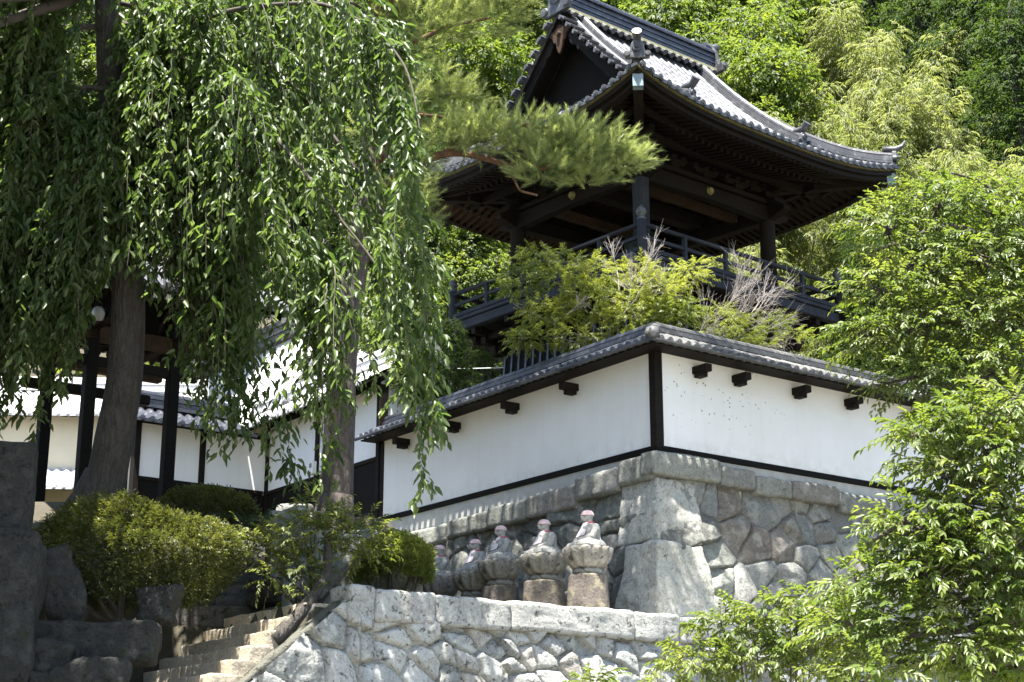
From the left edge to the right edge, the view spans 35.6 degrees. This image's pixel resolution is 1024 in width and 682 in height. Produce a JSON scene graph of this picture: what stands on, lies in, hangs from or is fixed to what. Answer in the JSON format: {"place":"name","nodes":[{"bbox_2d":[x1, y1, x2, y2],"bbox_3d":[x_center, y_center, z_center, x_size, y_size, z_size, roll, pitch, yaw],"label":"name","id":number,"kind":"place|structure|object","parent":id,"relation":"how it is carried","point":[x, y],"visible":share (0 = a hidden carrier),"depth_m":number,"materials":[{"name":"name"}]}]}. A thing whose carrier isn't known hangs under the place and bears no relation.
{"place":"outdoors","nodes":[
{"label":"outdoors","id":0,"kind":"place"},
{"bbox_2d":[0,525,47,681],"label":"boulder","id":1,"kind":"object","parent":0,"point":[23,571],"visible":0.94,"depth_m":19.01,"materials":[{"name":"grey stone"}]},
{"bbox_2d":[0,441,38,529],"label":"stone slab","id":2,"kind":"structure","parent":1,"relation":"on","point":[18,468],"depth_m":19.71,"materials":[{"name":"grey stone"}]},
{"bbox_2d":[136,583,183,626],"bbox_3d":[-4.598,3.450,20.778,0.633,0.588,0.578,0,-16,0],"label":"boulder","id":3,"kind":"object","parent":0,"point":[160,605],"visible":0.91,"depth_m":20.57,"materials":[{"name":"grey stone"}]},
{"bbox_2d":[3,0,1023,681],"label":"ground","id":4,"kind":"structure","parent":0,"point":[177,638],"depth_m":23.16,"materials":[{"name":"soil"}]},
{"bbox_2d":[10,0,144,144],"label":"evergreen tree","id":5,"kind":"object","parent":4,"relation":"on","point":[88,35],"visible":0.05,"depth_m":47.37,"materials":[{"name":"green plant"}]},
{"bbox_2d":[28,655,132,681],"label":"boulder","id":6,"kind":"object","parent":4,"relation":"on","point":[93,668],"visible":0.99,"depth_m":18.74,"materials":[{"name":"grey stone"}]},
{"bbox_2d":[33,637,79,672],"bbox_3d":[-5.875,3.946,19.225,1.339,0.772,0.774,0,-16,0],"label":"boulder","id":7,"kind":"object","parent":6,"relation":"on","point":[50,654],"visible":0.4,"depth_m":19.03,"materials":[{"name":"grey stone"}]},
{"bbox_2d":[38,619,161,667],"bbox_3d":[-5.256,3.780,19.920,1.681,0.577,0.660,2,-16,-5],"label":"planter kerb stone","id":8,"kind":"object","parent":4,"relation":"on","point":[136,643],"visible":0.53,"depth_m":19.70,"materials":[{"name":"grey stone"}]},
{"bbox_2d":[42,543,86,620],"bbox_3d":[-5.799,3.212,20.520,0.635,1.162,0.805,7,-18,-22],"label":"boulder","id":9,"kind":"object","parent":8,"relation":"on","point":[65,598],"visible":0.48,"depth_m":20.23,"materials":[{"name":"grey stone"}]},
{"bbox_2d":[0,376,208,501],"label":"storehouse","id":10,"kind":"structure","parent":4,"relation":"on","point":[62,456],"depth_m":40.91,"materials":[{"name":"beige paint"}]},
{"bbox_2d":[32,488,251,621],"bbox_3d":[-5.181,3.069,21.628,3.319,1.942,2.801,0,-16,0],"label":"azalea bush","id":11,"kind":"object","parent":4,"relation":"on","point":[168,524],"visible":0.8,"depth_m":21.03,"materials":[{"name":"green plant"}]},
{"bbox_2d":[70,0,218,215],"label":"broadleaf tree","id":12,"kind":"object","parent":4,"relation":"on","point":[86,60],"visible":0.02,"depth_m":46.67,"materials":[{"name":"green plant"}]},
{"bbox_2d":[3,248,288,501],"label":"roofed gate","id":13,"kind":"structure","parent":4,"relation":"on","point":[94,364],"depth_m":27.66,"materials":[{"name":"brown wood"}]},
{"bbox_2d":[92,296,104,320],"bbox_3d":[-6.872,-0.828,26.602,0.230,1.020,0.227,0,-16,0],"label":"globe lamp","id":14,"kind":"object","parent":13,"relation":"hanging from","point":[98,312],"visible":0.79,"depth_m":26.43,"materials":[{"name":"white glass"}]},
{"bbox_2d":[153,482,262,551],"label":"azalea bush","id":15,"kind":"object","parent":4,"relation":"on","point":[176,495],"visible":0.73,"depth_m":24.20,"materials":[{"name":"green plant"}]},
{"bbox_2d":[157,527,267,625],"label":"stone wall","id":16,"kind":"structure","parent":4,"relation":"on","point":[218,610],"depth_m":23.28,"materials":[{"name":"grey stone"}]},
{"bbox_2d":[0,0,454,520],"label":"weeping cherry","id":17,"kind":"object","parent":4,"relation":"on","point":[86,190],"visible":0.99,"depth_m":23.18,"materials":[{"name":"green plant"}]},
{"bbox_2d":[143,603,328,681],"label":"stone steps","id":18,"kind":"structure","parent":4,"relation":"on","point":[239,648],"depth_m":21.58,"materials":[{"name":"beige stone"}]},
{"bbox_2d":[245,577,283,610],"bbox_3d":[-3.578,3.656,23.080,0.578,0.455,0.441,0,-16,0],"label":"boulder","id":19,"kind":"object","parent":18,"relation":"on","point":[272,600],"visible":0.71,"depth_m":22.91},
{"bbox_2d":[189,498,297,567],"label":"fern","id":20,"kind":"object","parent":4,"relation":"on","point":[232,521],"visible":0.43,"depth_m":24.04,"materials":[{"name":"green plant"}]},
{"bbox_2d":[162,0,333,195],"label":"evergreen tree","id":21,"kind":"object","parent":4,"relation":"on","point":[225,3],"visible":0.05,"depth_m":50.17,"materials":[{"name":"green plant"}]},
{"bbox_2d":[128,333,466,517],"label":"gatehouse wing","id":22,"kind":"structure","parent":4,"relation":"on","point":[244,470],"depth_m":36.47,"materials":[{"name":"white paint"}]},
{"bbox_2d":[309,461,316,474],"bbox_3d":[-4.474,2.846,35.743,0.121,0.300,0.170,12,-20,-35],"label":"meter box","id":23,"kind":"object","parent":22,"relation":"attached to","point":[312,467],"visible":0.94,"depth_m":35.69,"materials":[{"name":"grey metal"}]},
{"bbox_2d":[271,535,331,645],"bbox_3d":[-2.807,3.364,21.608,0.336,1.642,1.194,-12,-20,34],"label":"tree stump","id":24,"kind":"object","parent":4,"relation":"on","point":[284,629],"visible":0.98,"depth_m":21.40,"materials":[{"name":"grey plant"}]},
{"bbox_2d":[215,479,403,614],"bbox_3d":[-2.881,2.891,22.249,2.720,1.921,1.837,0,-16,0],"label":"maple sapling","id":25,"kind":"object","parent":4,"relation":"on","point":[322,522],"visible":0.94,"depth_m":22.16,"materials":[{"name":"green plant"}]},
{"bbox_2d":[251,82,367,310],"bbox_3d":[-6.921,-3.760,53.186,5.508,11.151,6.119,10,-19,-32],"label":"evergreen tree","id":26,"kind":"object","parent":4,"relation":"on","point":[304,224],"visible":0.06,"depth_m":52.42,"materials":[{"name":"green plant"}]},
{"bbox_2d":[251,0,383,276],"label":"evergreen tree","id":27,"kind":"object","parent":4,"relation":"on","point":[345,105],"depth_m":51.56,"materials":[{"name":"green plant"}]},
{"bbox_2d":[187,294,449,432],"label":"temple hall","id":28,"kind":"structure","parent":4,"relation":"on","point":[265,381],"depth_m":45.33,"materials":[{"name":"white paint"}]},
{"bbox_2d":[258,503,422,611],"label":"bed retaining wall","id":29,"kind":"structure","parent":4,"relation":"on","point":[340,565],"depth_m":23.97,"materials":[{"name":"stone"}]},
{"bbox_2d":[346,528,437,591],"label":"azalea bush","id":30,"kind":"object","parent":4,"relation":"on","point":[418,552],"visible":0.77,"depth_m":23.25,"materials":[{"name":"green plant"}]},
{"bbox_2d":[324,0,466,165],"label":"evergreen tree","id":31,"kind":"object","parent":4,"relation":"on","point":[421,8],"visible":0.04,"depth_m":54.62,"materials":[{"name":"green plant"}]},
{"bbox_2d":[320,53,477,277],"bbox_3d":[-3.505,-4.655,49.352,5.364,10.132,5.251,-1,-16,4],"label":"evergreen tree","id":32,"kind":"object","parent":4,"relation":"on","point":[351,200],"visible":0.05,"depth_m":49.26,"materials":[{"name":"green plant"}]},
{"bbox_2d":[357,249,454,356],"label":"broadleaf tree","id":33,"kind":"object","parent":4,"relation":"on","point":[375,334],"visible":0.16,"depth_m":40.86,"materials":[{"name":"green plant"}]},
{"bbox_2d":[380,342,452,403],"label":"broadleaf tree","id":34,"kind":"object","parent":4,"relation":"on","point":[390,360],"visible":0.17,"depth_m":34.28,"materials":[{"name":"green plant"}]},
{"bbox_2d":[366,123,505,378],"bbox_3d":[-2.458,-1.700,45.335,4.768,9.326,4.667,7,-18,-21],"label":"evergreen tree","id":35,"kind":"object","parent":4,"relation":"on","point":[488,356],"visible":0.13,"depth_m":44.94,"materials":[{"name":"green plant"}]},
{"bbox_2d":[423,545,457,595],"bbox_3d":[-1.291,4.481,28.017,0.826,1.804,0.810,6,-17,-19],"label":"stone statue","id":36,"kind":"object","parent":4,"relation":"on","point":[443,584],"visible":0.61,"depth_m":27.82,"materials":[{"name":"stone"}]},
{"bbox_2d":[425,317,483,400],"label":"evergreen tree","id":37,"kind":"object","parent":4,"relation":"on","point":[460,375],"visible":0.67,"depth_m":34.18,"materials":[{"name":"green plant"}]},
{"bbox_2d":[386,10,539,288],"bbox_3d":[-1.278,-5.796,51.823,6.546,9.439,6.227,3,-17,-9],"label":"broadleaf tree","id":38,"kind":"object","parent":4,"relation":"on","point":[489,67],"visible":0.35,"depth_m":51.55,"materials":[{"name":"green plant"}]},
{"bbox_2d":[400,220,530,386],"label":"broadleaf tree","id":39,"kind":"object","parent":4,"relation":"on","point":[470,273],"visible":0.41,"depth_m":44.46,"materials":[{"name":"green plant"}]},
{"bbox_2d":[451,539,487,597],"bbox_3d":[-0.638,4.265,27.158,0.802,1.795,0.786,8,-18,-27],"label":"stone statue","id":40,"kind":"object","parent":4,"relation":"on","point":[468,580],"visible":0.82,"depth_m":26.97,"materials":[{"name":"stone"}]},
{"bbox_2d":[410,0,542,78],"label":"broadleaf tree","id":41,"kind":"object","parent":4,"relation":"on","point":[464,11],"visible":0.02,"depth_m":62.95,"materials":[{"name":"green plant"}]},
{"bbox_2d":[315,0,667,516],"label":"pine tree","id":42,"kind":"object","parent":4,"relation":"on","point":[564,130],"visible":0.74,"depth_m":26.37,"materials":[{"name":"green plant"}]},
{"bbox_2d":[477,525,521,600],"bbox_3d":[-0.192,3.990,26.609,0.786,1.840,0.802,6,-17,-19],"label":"stone statue","id":43,"kind":"object","parent":4,"relation":"on","point":[499,568],"visible":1,"depth_m":26.39,"materials":[{"name":"stone"}]},
{"bbox_2d":[0,0,1023,400],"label":"undergrowth","id":44,"kind":"object","parent":4,"relation":"on","point":[500,244],"depth_m":57.23,"materials":[{"name":"green plant"}]},
{"bbox_2d":[422,0,606,111],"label":"broadleaf tree","id":45,"kind":"object","parent":4,"relation":"on","point":[537,27],"visible":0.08,"depth_m":57.05,"materials":[{"name":"green plant"}]},
{"bbox_2d":[474,247,583,380],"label":"evergreen tree","id":46,"kind":"object","parent":4,"relation":"on","point":[497,360],"visible":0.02,"depth_m":50.21,"materials":[{"name":"green plant"}]},
{"bbox_2d":[518,519,566,605],"bbox_3d":[0.515,3.765,25.677,0.826,1.804,0.826,8,-18,-25],"label":"stone statue","id":47,"kind":"object","parent":4,"relation":"on","point":[543,564],"visible":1,"depth_m":25.43,"materials":[{"name":"stone"}]},
{"bbox_2d":[562,510,613,607],"bbox_3d":[1.180,3.533,24.805,0.810,1.822,0.810,7,-18,-21],"label":"stone statue","id":48,"kind":"object","parent":4,"relation":"on","point":[587,552],"visible":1,"depth_m":24.56,"materials":[{"name":"grey stone"}]},
{"bbox_2d":[535,0,640,35],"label":"broadleaf tree","id":49,"kind":"object","parent":4,"relation":"on","point":[608,2],"visible":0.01,"depth_m":71.96,"materials":[{"name":"green plant"}]},
{"bbox_2d":[238,584,1023,681],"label":"stone terrace wall","id":50,"kind":"structure","parent":4,"relation":"on","point":[356,633],"depth_m":22.23,"materials":[{"name":"stone"}]},
{"bbox_2d":[386,0,905,374],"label":"bell tower","id":51,"kind":"structure","parent":4,"relation":"on","point":[738,170],"depth_m":36.97,"materials":[{"name":"black wood"}]},
{"bbox_2d":[457,367,502,368],"bbox_3d":[-2.065,0.586,41.243,4.733,0.918,0.029,-10,-19,30],"label":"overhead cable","id":52,"kind":"object","parent":51,"relation":"attached to","point":[487,368],"visible":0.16,"depth_m":40.23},
{"bbox_2d":[624,230,660,250],"bbox_3d":[3.080,-2.206,37.705,1.010,1.800,1.010,0,-16,0],"label":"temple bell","id":53,"kind":"object","parent":51,"relation":"hanging from","point":[630,245],"visible":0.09,"depth_m":37.46,"materials":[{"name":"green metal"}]},
{"bbox_2d":[486,218,814,358],"bbox_3d":[2.592,0.277,29.922,6.182,5.266,2.299,-3,-17,9],"label":"maple tree","id":54,"kind":"object","parent":4,"relation":"on","point":[661,307],"visible":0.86,"depth_m":30.07,"materials":[{"name":"green plant"}]},
{"bbox_2d":[610,0,737,43],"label":"broadleaf tree","id":55,"kind":"object","parent":4,"relation":"on","point":[671,15],"visible":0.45,"depth_m":64.26,"materials":[{"name":"green plant"}]},
{"bbox_2d":[355,322,1023,531],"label":"plaster wall","id":56,"kind":"structure","parent":4,"relation":"on","point":[560,421],"depth_m":28.80,"materials":[{"name":"white paint"}]},
{"bbox_2d":[406,450,1022,646],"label":"stone retaining wall","id":57,"kind":"structure","parent":4,"relation":"on","point":[681,535],"depth_m":27.05,"materials":[{"name":"grey stone"}]},
{"bbox_2d":[562,577,897,681],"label":"young tree","id":58,"kind":"object","parent":4,"relation":"on","point":[727,660],"visible":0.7,"depth_m":17.66,"materials":[{"name":"green plant"}]},
{"bbox_2d":[674,0,806,112],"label":"broadleaf tree","id":59,"kind":"object","parent":4,"relation":"on","point":[728,31],"visible":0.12,"depth_m":61.22,"materials":[{"name":"green plant"}]},
{"bbox_2d":[698,237,806,291],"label":"bamboo clump","id":60,"kind":"object","parent":4,"relation":"on","point":[754,250],"depth_m":50.57,"materials":[{"name":"green plant"}]},
{"bbox_2d":[700,0,811,45],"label":"broadleaf tree","id":61,"kind":"object","parent":4,"relation":"on","point":[743,3],"visible":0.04,"depth_m":72.82,"materials":[{"name":"green plant"}]},
{"bbox_2d":[708,30,861,143],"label":"broadleaf tree","id":62,"kind":"object","parent":4,"relation":"on","point":[765,88],"visible":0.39,"depth_m":53.43,"materials":[{"name":"green plant"}]},
{"bbox_2d":[711,240,879,362],"bbox_3d":[8.424,-0.153,47.727,4.974,6.064,5.250,3,-17,-10],"label":"bamboo clump","id":63,"kind":"object","parent":4,"relation":"on","point":[807,348],"visible":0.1,"depth_m":47.37,"materials":[{"name":"green plant"}]},
{"bbox_2d":[750,111,848,291],"bbox_3d":[8.691,-3.864,49.864,4.643,6.067,4.900,9,-19,-29],"label":"bamboo clump","id":64,"kind":"object","parent":4,"relation":"on","point":[808,232],"visible":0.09,"depth_m":49.40,"materials":[{"name":"green plant"}]},
{"bbox_2d":[733,0,877,119],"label":"broadleaf tree","id":65,"kind":"object","parent":4,"relation":"on","point":[808,5],"visible":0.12,"depth_m":67.22,"materials":[{"name":"green plant"}]},
{"bbox_2d":[798,0,879,66],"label":"evergreen tree","id":66,"kind":"object","parent":4,"relation":"on","point":[853,20],"depth_m":77.90,"materials":[{"name":"green plant"}]},
{"bbox_2d":[793,204,886,365],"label":"bamboo clump","id":67,"kind":"object","parent":4,"relation":"on","point":[826,265],"visible":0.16,"depth_m":49.94,"materials":[{"name":"green plant"}]},
{"bbox_2d":[789,0,913,119],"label":"bamboo clump","id":68,"kind":"object","parent":4,"relation":"on","point":[829,75],"visible":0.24,"depth_m":64.20,"materials":[{"name":"green plant"}]},
{"bbox_2d":[787,67,929,296],"bbox_3d":[11.052,-5.436,56.087,6.301,8.618,6.650,8,-18,-26],"label":"bamboo clump","id":69,"kind":"object","parent":4,"relation":"on","point":[860,95],"visible":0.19,"depth_m":55.24,"materials":[{"name":"green plant"}]},
{"bbox_2d":[791,96,934,323],"bbox_3d":[11.624,-4.029,51.659,5.007,7.301,4.292,13,-21,-38],"label":"bamboo clump","id":70,"kind":"object","parent":4,"relation":"on","point":[863,145],"visible":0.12,"depth_m":51.08,"materials":[{"name":"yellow plant"}]},
{"bbox_2d":[829,0,938,90],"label":"evergreen tree","id":71,"kind":"object","parent":4,"relation":"on","point":[872,6],"visible":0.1,"depth_m":76.66,"materials":[{"name":"green plant"}]},
{"bbox_2d":[816,221,954,390],"bbox_3d":[10.062,0.248,43.580,3.855,7.453,4.283,-4,-17,15],"label":"evergreen tree","id":72,"kind":"object","parent":4,"relation":"on","point":[857,365],"visible":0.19,"depth_m":43.69,"materials":[{"name":"green plant"}]},
{"bbox_2d":[836,32,958,171],"bbox_3d":[14.473,-6.904,61.547,5.365,8.667,6.259,8,-18,-25],"label":"bamboo clump","id":73,"kind":"object","parent":4,"relation":"on","point":[867,63],"visible":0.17,"depth_m":60.59,"materials":[{"name":"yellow plant"}]},
{"bbox_2d":[781,366,1023,681],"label":"cherry tree","id":74,"kind":"object","parent":4,"relation":"on","point":[943,563],"visible":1,"depth_m":14.86,"materials":[{"name":"green plant"}]},
{"bbox_2d":[828,170,997,366],"bbox_3d":[11.741,-0.761,45.810,5.424,9.178,5.712,-4,-17,15],"label":"broadleaf tree","id":75,"kind":"object","parent":4,"relation":"on","point":[918,248],"visible":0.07,"depth_m":46.11,"materials":[{"name":"green plant"}]},
{"bbox_2d":[805,159,1023,493],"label":"cherry tree","id":76,"kind":"object","parent":4,"relation":"on","point":[1004,254],"visible":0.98,"depth_m":24.09,"materials":[{"name":"green plant"}]},
{"bbox_2d":[871,0,968,100],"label":"evergreen tree","id":77,"kind":"object","parent":4,"relation":"on","point":[919,19],"visible":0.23,"depth_m":70.22,"materials":[{"name":"green plant"}]},
{"bbox_2d":[838,78,1020,193],"bbox_3d":[14.750,-4.686,56.383,6.650,7.604,6.301,-4,-17,15],"label":"bamboo clump","id":78,"kind":"object","parent":4,"relation":"on","point":[928,143],"visible":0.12,"depth_m":55.32,"materials":[{"name":"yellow plant"}]},
{"bbox_2d":[873,144,986,354],"bbox_3d":[13.802,-3.277,52.938,5.969,7.349,6.300,-15,-22,41],"label":"bamboo clump","id":79,"kind":"object","parent":4,"relation":"on","point":[930,167],"visible":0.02,"depth_m":50.91,"materials":[{"name":"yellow plant"}]},
{"bbox_2d":[907,104,1023,173],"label":"bamboo clump","id":80,"kind":"object","parent":4,"relation":"on","point":[968,142],"visible":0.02,"depth_m":63.58,"materials":[{"name":"green plant"}]},
{"bbox_2d":[909,0,1023,143],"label":"evergreen tree","id":81,"kind":"object","parent":4,"relation":"on","point":[967,14],"visible":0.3,"depth_m":65.37,"materials":[{"name":"green plant"}]},
{"bbox_2d":[911,23,1023,161],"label":"bamboo clump","id":82,"kind":"object","parent":4,"relation":"on","point":[950,50],"visible":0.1,"depth_m":65.80,"materials":[{"name":"green plant"}]},
{"bbox_2d":[921,174,1023,400],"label":"evergreen tree","id":83,"kind":"object","parent":4,"relation":"on","point":[980,291],"visible":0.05,"depth_m":43.87,"materials":[{"name":"green plant"}]},
{"bbox_2d":[924,145,1023,382],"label":"bamboo clump","id":84,"kind":"object","parent":4,"relation":"on","point":[1008,164],"visible":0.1,"depth_m":49.24,"materials":[{"name":"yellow plant"}]},
{"bbox_2d":[950,0,1023,178],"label":"evergreen tree","id":85,"kind":"object","parent":4,"relation":"on","point":[1010,64],"visible":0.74,"depth_m":58.78,"materials":[{"name":"green plant"}]},
{"bbox_2d":[962,0,1023,76],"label":"evergreen tree","id":86,"kind":"object","parent":4,"relation":"on","point":[1004,17],"visible":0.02,"depth_m":72.26,"materials":[{"name":"green plant"}]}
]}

